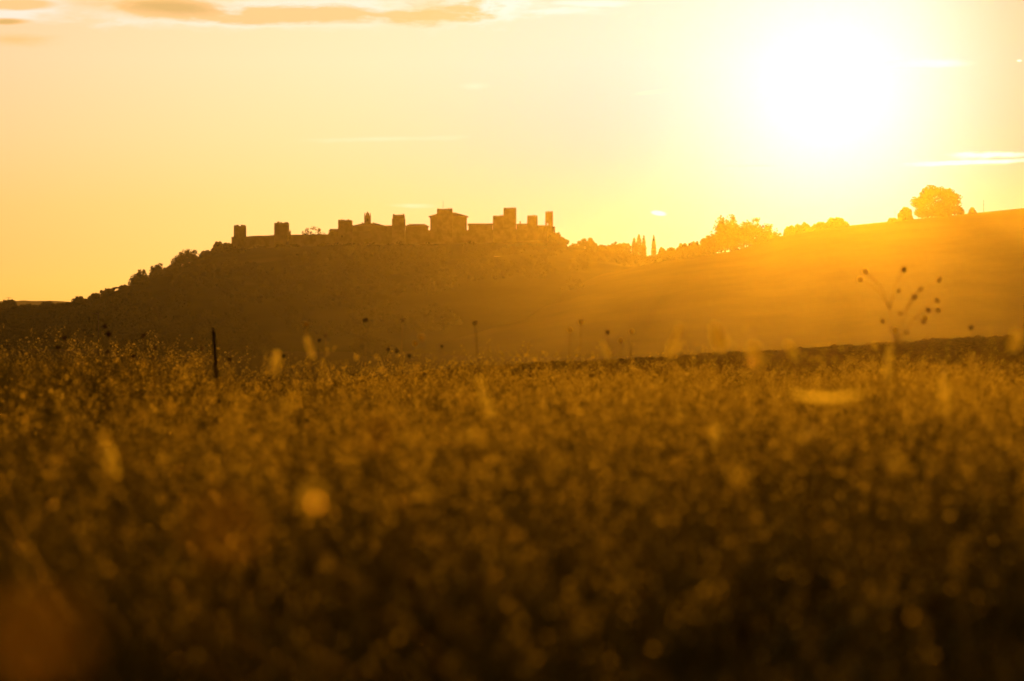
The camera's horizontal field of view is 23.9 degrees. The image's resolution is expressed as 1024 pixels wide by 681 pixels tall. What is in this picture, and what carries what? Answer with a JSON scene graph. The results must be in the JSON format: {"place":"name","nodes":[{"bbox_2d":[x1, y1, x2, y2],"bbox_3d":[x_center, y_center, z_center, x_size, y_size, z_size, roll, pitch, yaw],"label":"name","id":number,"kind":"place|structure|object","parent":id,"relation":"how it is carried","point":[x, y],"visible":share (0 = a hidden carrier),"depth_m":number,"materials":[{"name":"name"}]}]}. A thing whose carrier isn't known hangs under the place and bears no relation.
{"place":"outdoors","nodes":[
{"label":"outdoors","id":0,"kind":"place"},
{"bbox_2d":[0,300,65,305],"bbox_3d":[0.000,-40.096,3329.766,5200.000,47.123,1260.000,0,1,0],"label":"hill","id":1,"kind":"structure","parent":0,"point":[24,302],"depth_m":3225.62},
{"bbox_2d":[0,241,656,351],"bbox_3d":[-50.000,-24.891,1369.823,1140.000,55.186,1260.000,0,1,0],"label":"hill","id":2,"kind":"structure","parent":0,"point":[488,302],"depth_m":968.54,"materials":[{"name":"plant"}]},
{"bbox_2d":[0,299,16,307],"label":"bushy tree","id":3,"kind":"object","parent":2,"relation":"on","point":[7,303],"visible":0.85,"depth_m":1233.72,"materials":[{"name":"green plant"}]},
{"bbox_2d":[40,301,54,304],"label":"bushy tree","id":4,"kind":"object","parent":2,"relation":"on","point":[46,303],"visible":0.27,"depth_m":1235.88,"materials":[{"name":"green plant"}]},
{"bbox_2d":[71,296,84,301],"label":"bushy tree","id":5,"kind":"object","parent":2,"relation":"on","point":[79,298],"visible":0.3,"depth_m":1236.24,"materials":[{"name":"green plant"}]},
{"bbox_2d":[97,288,116,295],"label":"bushy tree","id":6,"kind":"object","parent":2,"relation":"on","point":[101,292],"visible":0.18,"depth_m":1237.28,"materials":[{"name":"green plant"}]},
{"bbox_2d":[127,269,151,285],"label":"bushy tree","id":7,"kind":"object","parent":2,"relation":"on","point":[138,277],"visible":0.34,"depth_m":1237.64,"materials":[{"name":"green plant"}]},
{"bbox_2d":[149,263,162,277],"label":"bushy tree","id":8,"kind":"object","parent":2,"relation":"on","point":[157,270],"visible":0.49,"depth_m":1240.00,"materials":[{"name":"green plant"}]},
{"bbox_2d":[162,266,173,274],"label":"bushy tree","id":9,"kind":"object","parent":2,"relation":"on","point":[167,268],"visible":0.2,"depth_m":1236.56,"materials":[{"name":"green plant"}]},
{"bbox_2d":[168,249,199,267],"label":"bushy tree","id":10,"kind":"object","parent":2,"relation":"on","point":[179,260],"visible":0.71,"depth_m":1237.26,"materials":[{"name":"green plant"}]},
{"bbox_2d":[198,250,211,258],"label":"bushy tree","id":11,"kind":"object","parent":2,"relation":"on","point":[204,254],"visible":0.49,"depth_m":1240.43,"materials":[{"name":"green plant"}]},
{"bbox_2d":[211,241,226,255],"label":"bushy tree","id":12,"kind":"object","parent":2,"relation":"on","point":[217,245],"visible":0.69,"depth_m":1236.46,"materials":[{"name":"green plant"}]},
{"bbox_2d":[223,242,233,247],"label":"bushy tree","id":13,"kind":"object","parent":2,"relation":"on","point":[228,245],"visible":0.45,"depth_m":1241.40,"materials":[{"name":"green plant"}]},
{"bbox_2d":[233,225,245,248],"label":"stone tower","id":14,"kind":"structure","parent":2,"relation":"on","point":[239,232],"depth_m":1298.41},
{"bbox_2d":[274,221,288,246],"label":"stone tower","id":15,"kind":"structure","parent":2,"relation":"on","point":[281,230],"depth_m":1274.41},
{"bbox_2d":[302,226,324,234],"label":"spreading tree","id":16,"kind":"object","parent":2,"relation":"on","point":[318,231],"visible":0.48,"depth_m":1296.15,"materials":[{"name":"green plant"}]},
{"bbox_2d":[0,237,656,351],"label":"woodland","id":17,"kind":"object","parent":2,"relation":"on","point":[125,302],"visible":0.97,"depth_m":984.23,"materials":[{"name":"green plant"}]},
{"bbox_2d":[338,219,352,244],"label":"stone tower","id":18,"kind":"structure","parent":2,"relation":"on","point":[345,228],"depth_m":1260.88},
{"bbox_2d":[353,212,386,230],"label":"church","id":19,"kind":"structure","parent":2,"relation":"on","point":[367,225],"depth_m":1289.99,"materials":[{"name":"stone"}]},
{"bbox_2d":[231,226,554,247],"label":"town wall","id":20,"kind":"structure","parent":2,"relation":"on","point":[427,236],"depth_m":1268.26,"materials":[{"name":"stone"}]},
{"bbox_2d":[392,214,405,243],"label":"stone tower","id":21,"kind":"structure","parent":2,"relation":"on","point":[398,227],"depth_m":1258.42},
{"bbox_2d":[406,224,428,229],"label":"stone house","id":22,"kind":"structure","parent":2,"relation":"on","point":[416,226],"depth_m":1296.98,"materials":[{"name":"stone"}]},
{"bbox_2d":[437,208,452,243],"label":"stone tower","id":23,"kind":"structure","parent":2,"relation":"on","point":[444,225],"depth_m":1261.36,"materials":[{"name":"stone"}]},
{"bbox_2d":[428,213,468,229],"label":"stone house","id":24,"kind":"structure","parent":2,"relation":"on","point":[459,221],"depth_m":1282.97,"materials":[{"name":"stone"}]},
{"bbox_2d":[467,223,492,229],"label":"stone house","id":25,"kind":"structure","parent":2,"relation":"on","point":[480,226],"depth_m":1294.98,"materials":[{"name":"stone"}]},
{"bbox_2d":[493,215,503,241],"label":"stone tower","id":26,"kind":"structure","parent":2,"relation":"on","point":[498,232],"depth_m":1273.05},
{"bbox_2d":[503,207,515,241],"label":"stone tower","id":27,"kind":"structure","parent":2,"relation":"on","point":[509,218],"depth_m":1280.50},
{"bbox_2d":[516,221,526,228],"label":"stone house","id":28,"kind":"structure","parent":2,"relation":"on","point":[521,226],"depth_m":1292.97,"materials":[{"name":"stone"}]},
{"bbox_2d":[527,215,537,240],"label":"stone tower","id":29,"kind":"structure","parent":2,"relation":"on","point":[532,224],"depth_m":1287.78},
{"bbox_2d":[538,225,545,240],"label":"stone house","id":30,"kind":"structure","parent":2,"relation":"on","point":[544,226],"depth_m":1299.01,"materials":[{"name":"stone"}]},
{"bbox_2d":[545,211,552,240],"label":"stone tower","id":31,"kind":"structure","parent":2,"relation":"on","point":[549,218],"depth_m":1302.22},
{"bbox_2d":[548,232,561,241],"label":"bushy tree","id":32,"kind":"object","parent":2,"relation":"on","point":[552,236],"visible":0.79,"depth_m":1259.85,"materials":[{"name":"green plant"}]},
{"bbox_2d":[556,237,568,246],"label":"bushy tree","id":33,"kind":"object","parent":2,"relation":"on","point":[564,241],"visible":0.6,"depth_m":1255.56,"materials":[{"name":"green plant"}]},
{"bbox_2d":[541,247,586,249],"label":"bushy tree","id":34,"kind":"object","parent":2,"relation":"on","point":[571,248],"visible":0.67,"depth_m":1171.24,"materials":[{"name":"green plant"}]},
{"bbox_2d":[577,237,598,251],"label":"bushy tree","id":35,"kind":"object","parent":2,"relation":"on","point":[589,244],"visible":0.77,"depth_m":1259.65,"materials":[{"name":"green plant"}]},
{"bbox_2d":[595,245,608,251],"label":"bushy tree","id":36,"kind":"object","parent":2,"relation":"on","point":[602,247],"visible":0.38,"depth_m":1261.32,"materials":[{"name":"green plant"}]},
{"bbox_2d":[606,242,619,252],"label":"bushy tree","id":37,"kind":"object","parent":2,"relation":"on","point":[613,247],"visible":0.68,"depth_m":1259.37,"materials":[{"name":"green plant"}]},
{"bbox_2d":[619,243,630,255],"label":"bushy tree","id":38,"kind":"object","parent":2,"relation":"on","point":[626,247],"visible":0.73,"depth_m":1260.24,"materials":[{"name":"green plant"}]},
{"bbox_2d":[630,238,638,254],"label":"cypress tree","id":39,"kind":"object","parent":2,"relation":"on","point":[634,249],"visible":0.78,"depth_m":1253.91,"materials":[{"name":"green plant"}]},
{"bbox_2d":[636,234,641,253],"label":"cypress tree","id":40,"kind":"object","parent":2,"relation":"on","point":[638,243],"visible":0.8,"depth_m":1256.89,"materials":[{"name":"green plant"}]},
{"bbox_2d":[640,235,646,255],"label":"cypress tree","id":41,"kind":"object","parent":2,"relation":"on","point":[643,250],"visible":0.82,"depth_m":1253.06,"materials":[{"name":"green plant"}]},
{"bbox_2d":[651,235,656,255],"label":"cypress tree","id":42,"kind":"object","parent":2,"relation":"on","point":[654,249],"visible":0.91,"depth_m":1255.21,"materials":[{"name":"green plant"}]},
{"bbox_2d":[0,323,1023,680],"bbox_3d":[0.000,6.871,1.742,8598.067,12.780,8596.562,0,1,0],"label":"ground","id":43,"kind":"structure","parent":0,"point":[294,361],"depth_m":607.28,"materials":[{"name":"plant"}]},
{"bbox_2d":[0,613,66,680],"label":"orange flower","id":44,"kind":"object","parent":43,"relation":"on","point":[24,647],"visible":1,"depth_m":1.05,"materials":[{"name":"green plant"}]},
{"bbox_2d":[56,345,60,416],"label":"dried flower","id":45,"kind":"object","parent":43,"relation":"on","point":[58,347],"visible":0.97,"depth_m":25.60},
{"bbox_2d":[62,335,67,417],"bbox_3d":[-4.737,0.556,25.608,0.062,1.232,0.061,0,1,-32],"label":"dried flower","id":46,"kind":"object","parent":43,"relation":"on","point":[64,337],"visible":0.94,"depth_m":25.61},
{"bbox_2d":[92,312,98,363],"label":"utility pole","id":47,"kind":"object","parent":43,"relation":"on","point":[98,334],"visible":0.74,"depth_m":329.96,"materials":[{"name":"brown wood"}]},
{"bbox_2d":[105,331,111,405],"bbox_3d":[-3.657,0.585,21.907,0.066,1.347,0.066,0,1,0],"label":"dried flower","id":48,"kind":"object","parent":43,"relation":"on","point":[109,334],"visible":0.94,"depth_m":21.90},
{"bbox_2d":[101,437,118,630],"bbox_3d":[-1.197,0.711,7.205,0.052,0.850,0.043,0,1,-31],"label":"grass plume","id":49,"kind":"object","parent":43,"relation":"on","point":[110,459],"depth_m":7.20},
{"bbox_2d":[110,333,168,356],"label":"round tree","id":50,"kind":"object","parent":43,"relation":"on","point":[133,339],"visible":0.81,"depth_m":685.91,"materials":[{"name":"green plant"}]},
{"bbox_2d":[140,333,145,401],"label":"dried flower","id":51,"kind":"object","parent":43,"relation":"on","point":[143,335],"visible":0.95,"depth_m":24.30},
{"bbox_2d":[200,346,203,433],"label":"dried flower","id":52,"kind":"object","parent":43,"relation":"on","point":[201,348],"visible":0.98,"depth_m":23.10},
{"bbox_2d":[189,331,232,355],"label":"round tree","id":53,"kind":"object","parent":43,"relation":"on","point":[224,344],"visible":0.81,"depth_m":697.29,"materials":[{"name":"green plant"}]},
{"bbox_2d":[211,328,221,421],"bbox_3d":[-3.268,0.665,27.008,0.179,1.600,0.068,0,1,0],"label":"fence post","id":54,"kind":"object","parent":43,"relation":"on","point":[214,355],"visible":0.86,"depth_m":26.99,"materials":[{"name":"brown wood"}]},
{"bbox_2d":[197,513,247,680],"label":"orange flower","id":55,"kind":"object","parent":43,"relation":"on","point":[215,531],"visible":1,"depth_m":1.45,"materials":[{"name":"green plant"}]},
{"bbox_2d":[226,356,231,425],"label":"dried flower","id":56,"kind":"object","parent":43,"relation":"on","point":[229,359],"visible":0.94,"depth_m":21.90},
{"bbox_2d":[228,328,277,355],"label":"round tree","id":57,"kind":"object","parent":43,"relation":"on","point":[251,342],"visible":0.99,"depth_m":706.43,"materials":[{"name":"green plant"}]},
{"bbox_2d":[271,350,280,509],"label":"grass plume","id":58,"kind":"object","parent":43,"relation":"on","point":[275,361],"depth_m":11.00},
{"bbox_2d":[279,401,290,664],"bbox_3d":[-0.633,0.647,6.727,0.033,0.962,0.031,0,1,-41],"label":"pale seed head","id":59,"kind":"object","parent":43,"relation":"on","point":[283,406],"visible":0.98,"depth_m":6.72},
{"bbox_2d":[304,322,310,445],"bbox_3d":[-1.536,0.533,18.110,0.056,1.347,0.044,0,1,-29],"label":"dried flower","id":60,"kind":"object","parent":43,"relation":"on","point":[305,324],"visible":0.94,"depth_m":18.10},
{"bbox_2d":[304,337,315,520],"bbox_3d":[-1.003,0.545,12.005,0.059,1.143,0.032,0,1,0],"label":"grass plume","id":61,"kind":"object","parent":43,"relation":"on","point":[307,340],"depth_m":12.00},
{"bbox_2d":[301,487,322,680],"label":"pale seed head","id":62,"kind":"object","parent":43,"relation":"on","point":[309,500],"visible":1,"depth_m":3.78},
{"bbox_2d":[318,339,320,426],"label":"dried flower","id":63,"kind":"object","parent":43,"relation":"on","point":[319,340],"visible":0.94,"depth_m":28.00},
{"bbox_2d":[363,318,367,421],"bbox_3d":[-1.473,0.498,24.309,0.056,1.455,0.052,0,1,-26],"label":"dried flower","id":64,"kind":"object","parent":43,"relation":"on","point":[365,319],"visible":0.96,"depth_m":24.30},
{"bbox_2d":[349,336,394,356],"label":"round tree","id":65,"kind":"object","parent":43,"relation":"on","point":[375,346],"visible":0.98,"depth_m":716.96,"materials":[{"name":"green plant"}]},
{"bbox_2d":[366,427,389,680],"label":"orange flower","id":66,"kind":"object","parent":43,"relation":"on","point":[374,435],"visible":1,"depth_m":2.90,"materials":[{"name":"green plant"}]},
{"bbox_2d":[395,348,398,417],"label":"dried flower","id":67,"kind":"object","parent":43,"relation":"on","point":[396,350],"visible":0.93,"depth_m":24.30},
{"bbox_2d":[399,431,411,680],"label":"pale seed head","id":68,"kind":"object","parent":43,"relation":"on","point":[405,436],"visible":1,"depth_m":6.41},
{"bbox_2d":[421,489,433,680],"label":"pale seed head","id":69,"kind":"object","parent":43,"relation":"on","point":[424,493],"visible":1,"depth_m":4.80},
{"bbox_2d":[465,429,477,680],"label":"pale seed head","id":70,"kind":"object","parent":43,"relation":"on","point":[468,436],"visible":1,"depth_m":6.09},
{"bbox_2d":[473,320,478,413],"bbox_3d":[-0.310,0.511,20.710,0.060,1.370,0.037,0,1,-23],"label":"dried flower","id":71,"kind":"object","parent":43,"relation":"on","point":[475,322],"visible":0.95,"depth_m":20.70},
{"bbox_2d":[476,377,493,533],"bbox_3d":[-0.109,0.633,10.007,0.084,0.978,0.047,0,1,0],"label":"grass plume","id":72,"kind":"object","parent":43,"relation":"on","point":[486,396],"depth_m":10.00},
{"bbox_2d":[555,457,568,680],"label":"pale seed head","id":73,"kind":"object","parent":43,"relation":"on","point":[562,463],"visible":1,"depth_m":5.45},
{"bbox_2d":[568,327,571,422],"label":"dried flower","id":74,"kind":"object","parent":43,"relation":"on","point":[569,329],"visible":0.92,"depth_m":23.10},
{"bbox_2d":[578,320,582,409],"bbox_3d":[0.660,0.505,23.109,0.056,1.421,0.048,0,1,36],"label":"dried flower","id":75,"kind":"object","parent":43,"relation":"on","point":[580,321],"visible":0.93,"depth_m":23.10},
{"bbox_2d":[601,341,611,495],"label":"grass plume","id":76,"kind":"object","parent":43,"relation":"on","point":[610,390],"depth_m":12.00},
{"bbox_2d":[633,484,645,680],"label":"pale seed head","id":77,"kind":"object","parent":43,"relation":"on","point":[640,489],"visible":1,"depth_m":4.80},
{"bbox_2d":[667,325,682,562],"bbox_3d":[0.620,0.514,9.205,0.067,1.148,0.045,0,1,0],"label":"grass plume","id":78,"kind":"object","parent":43,"relation":"on","point":[678,330],"depth_m":9.20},
{"bbox_2d":[675,411,685,675],"bbox_3d":[0.468,0.657,6.728,0.032,0.923,0.025,0,1,-34],"label":"pale seed head","id":79,"kind":"object","parent":43,"relation":"on","point":[680,416],"visible":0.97,"depth_m":6.72},
{"bbox_2d":[710,428,720,674],"bbox_3d":[0.539,0.683,6.415,0.030,0.905,0.026,0,1,37],"label":"pale seed head","id":80,"kind":"object","parent":43,"relation":"on","point":[713,430],"visible":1,"depth_m":6.42},
{"bbox_2d":[710,421,721,580],"bbox_3d":[0.674,0.669,8.006,0.041,0.806,0.037,0,1,0],"label":"grass plume","id":81,"kind":"object","parent":43,"relation":"on","point":[714,427],"depth_m":8.01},
{"bbox_2d":[711,323,727,571],"bbox_3d":[0.720,0.509,8.406,0.060,1.145,0.053,0,1,0],"label":"grass plume","id":82,"kind":"object","parent":43,"relation":"on","point":[717,339],"depth_m":8.40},
{"bbox_2d":[729,468,743,680],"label":"pale seed head","id":83,"kind":"object","parent":43,"relation":"on","point":[734,476],"visible":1,"depth_m":4.96},
{"bbox_2d":[747,343,765,631],"bbox_3d":[0.808,0.541,8.004,0.062,1.069,0.053,1,1,43],"label":"grass plume","id":84,"kind":"object","parent":43,"relation":"on","point":[752,347],"depth_m":8.00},
{"bbox_2d":[785,341,798,513],"bbox_3d":[1.158,0.560,10.005,0.060,1.122,0.044,0,1,23],"label":"grass plume","id":85,"kind":"object","parent":43,"relation":"on","point":[789,349],"depth_m":10.00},
{"bbox_2d":[803,430,815,675],"bbox_3d":[0.727,0.681,5.927,0.034,0.932,0.033,0,1,-40],"label":"pale seed head","id":86,"kind":"object","parent":43,"relation":"on","point":[806,433],"visible":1,"depth_m":5.92},
{"bbox_2d":[791,392,878,679],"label":"bent straw","id":87,"kind":"object","parent":43,"relation":"on","point":[822,397],"visible":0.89,"depth_m":7.00,"materials":[{"name":"plant"}]},
{"bbox_2d":[882,345,892,498],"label":"grass plume","id":88,"kind":"object","parent":43,"relation":"on","point":[887,360],"depth_m":11.00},
{"bbox_2d":[885,458,900,680],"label":"pale seed head","id":89,"kind":"object","parent":43,"relation":"on","point":[890,462],"visible":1,"depth_m":5.12},
{"bbox_2d":[858,267,941,433],"bbox_3d":[2.891,0.328,18.004,0.622,1.758,0.071,0,1,0],"label":"branching plant","id":90,"kind":"object","parent":43,"relation":"on","point":[882,320],"visible":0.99,"depth_m":18.00,"materials":[{"name":"plant"}]},
{"bbox_2d":[928,461,940,680],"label":"pale seed head","id":91,"kind":"object","parent":43,"relation":"on","point":[933,465],"visible":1,"depth_m":5.12},
{"bbox_2d":[938,362,946,485],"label":"grass plume","id":92,"kind":"object","parent":43,"relation":"on","point":[942,385],"depth_m":11.00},
{"bbox_2d":[941,384,950,499],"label":"grass plume","id":93,"kind":"object","parent":43,"relation":"on","point":[944,396],"depth_m":10.00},
{"bbox_2d":[968,325,974,424],"bbox_3d":[3.689,0.547,19.410,0.059,1.347,0.050,0,1,-31],"label":"dried flower","id":94,"kind":"object","parent":43,"relation":"on","point":[970,327],"visible":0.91,"depth_m":19.40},
{"bbox_2d":[1008,329,1023,549],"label":"grass plume","id":95,"kind":"object","parent":43,"relation":"on","point":[1012,347],"depth_m":9.00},
{"bbox_2d":[0,0,1023,301],"label":"sky","id":96,"kind":"structure","parent":0,"point":[135,134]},
{"bbox_2d":[288,334,1023,400],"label":"ploughed field","id":97,"kind":"structure","parent":0,"point":[977,344],"depth_m":174.80,"materials":[{"name":"soil"}]},
{"bbox_2d":[410,208,1023,356],"bbox_3d":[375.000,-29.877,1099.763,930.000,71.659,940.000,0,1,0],"label":"hill","id":98,"kind":"structure","parent":0,"point":[807,290],"depth_m":854.88,"materials":[{"name":"plant"}]},
{"bbox_2d":[656,247,667,262],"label":"bushy tree","id":99,"kind":"object","parent":98,"relation":"on","point":[661,256],"visible":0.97,"depth_m":1054.33,"materials":[{"name":"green plant"}]},
{"bbox_2d":[665,247,676,260],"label":"bushy tree","id":100,"kind":"object","parent":98,"relation":"on","point":[671,253],"visible":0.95,"depth_m":1053.58,"materials":[{"name":"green plant"}]},
{"bbox_2d":[675,243,692,258],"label":"bushy tree","id":101,"kind":"object","parent":98,"relation":"on","point":[683,251],"visible":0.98,"depth_m":1052.62,"materials":[{"name":"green plant"}]},
{"bbox_2d":[688,241,699,256],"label":"bushy tree","id":102,"kind":"object","parent":98,"relation":"on","point":[694,251],"visible":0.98,"depth_m":1053.53,"materials":[{"name":"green plant"}]},
{"bbox_2d":[698,235,716,255],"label":"bushy tree","id":103,"kind":"object","parent":98,"relation":"on","point":[705,248],"visible":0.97,"depth_m":1052.34,"materials":[{"name":"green plant"}]},
{"bbox_2d":[707,214,743,254],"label":"leaning tree","id":104,"kind":"object","parent":98,"relation":"on","point":[718,236],"visible":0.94,"depth_m":1051.43,"materials":[{"name":"orange plant"}]},
{"bbox_2d":[719,217,781,250],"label":"thicket","id":105,"kind":"object","parent":98,"relation":"on","point":[750,234],"visible":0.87,"depth_m":1049.46,"materials":[{"name":"plant"}]},
{"bbox_2d":[783,225,797,235],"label":"bushy tree","id":106,"kind":"object","parent":98,"relation":"on","point":[790,230],"visible":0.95,"depth_m":1051.99,"materials":[{"name":"yellow plant"}]},
{"bbox_2d":[795,222,811,232],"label":"bushy tree","id":107,"kind":"object","parent":98,"relation":"on","point":[804,227],"visible":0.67,"depth_m":1053.45,"materials":[{"name":"yellow plant"}]},
{"bbox_2d":[811,222,826,230],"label":"bushy tree","id":108,"kind":"object","parent":98,"relation":"on","point":[818,226],"visible":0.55,"depth_m":1053.43,"materials":[{"name":"yellow plant"}]},
{"bbox_2d":[824,217,849,228],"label":"bushy tree","id":109,"kind":"object","parent":98,"relation":"on","point":[835,222],"visible":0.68,"depth_m":1050.54,"materials":[{"name":"yellow plant"}]},
{"bbox_2d":[887,218,898,221],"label":"bushy tree","id":110,"kind":"object","parent":98,"relation":"on","point":[892,219],"visible":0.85,"depth_m":1050.27,"materials":[{"name":"yellow plant"}]},
{"bbox_2d":[897,207,913,220],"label":"sapling","id":111,"kind":"object","parent":98,"relation":"on","point":[904,213],"visible":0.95,"depth_m":1051.55,"materials":[{"name":"plant"}]},
{"bbox_2d":[909,185,962,217],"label":"round tree","id":112,"kind":"object","parent":98,"relation":"on","point":[946,204],"visible":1,"depth_m":1047.06,"materials":[{"name":"orange plant"}]},
{"bbox_2d":[956,207,964,214],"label":"bushy tree","id":113,"kind":"object","parent":98,"relation":"on","point":[961,211],"visible":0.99,"depth_m":1051.43,"materials":[{"name":"orange plant"}]},
{"bbox_2d":[968,207,976,213],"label":"bushy tree","id":114,"kind":"object","parent":98,"relation":"on","point":[972,210],"visible":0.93,"depth_m":1052.36,"materials":[{"name":"orange plant"}]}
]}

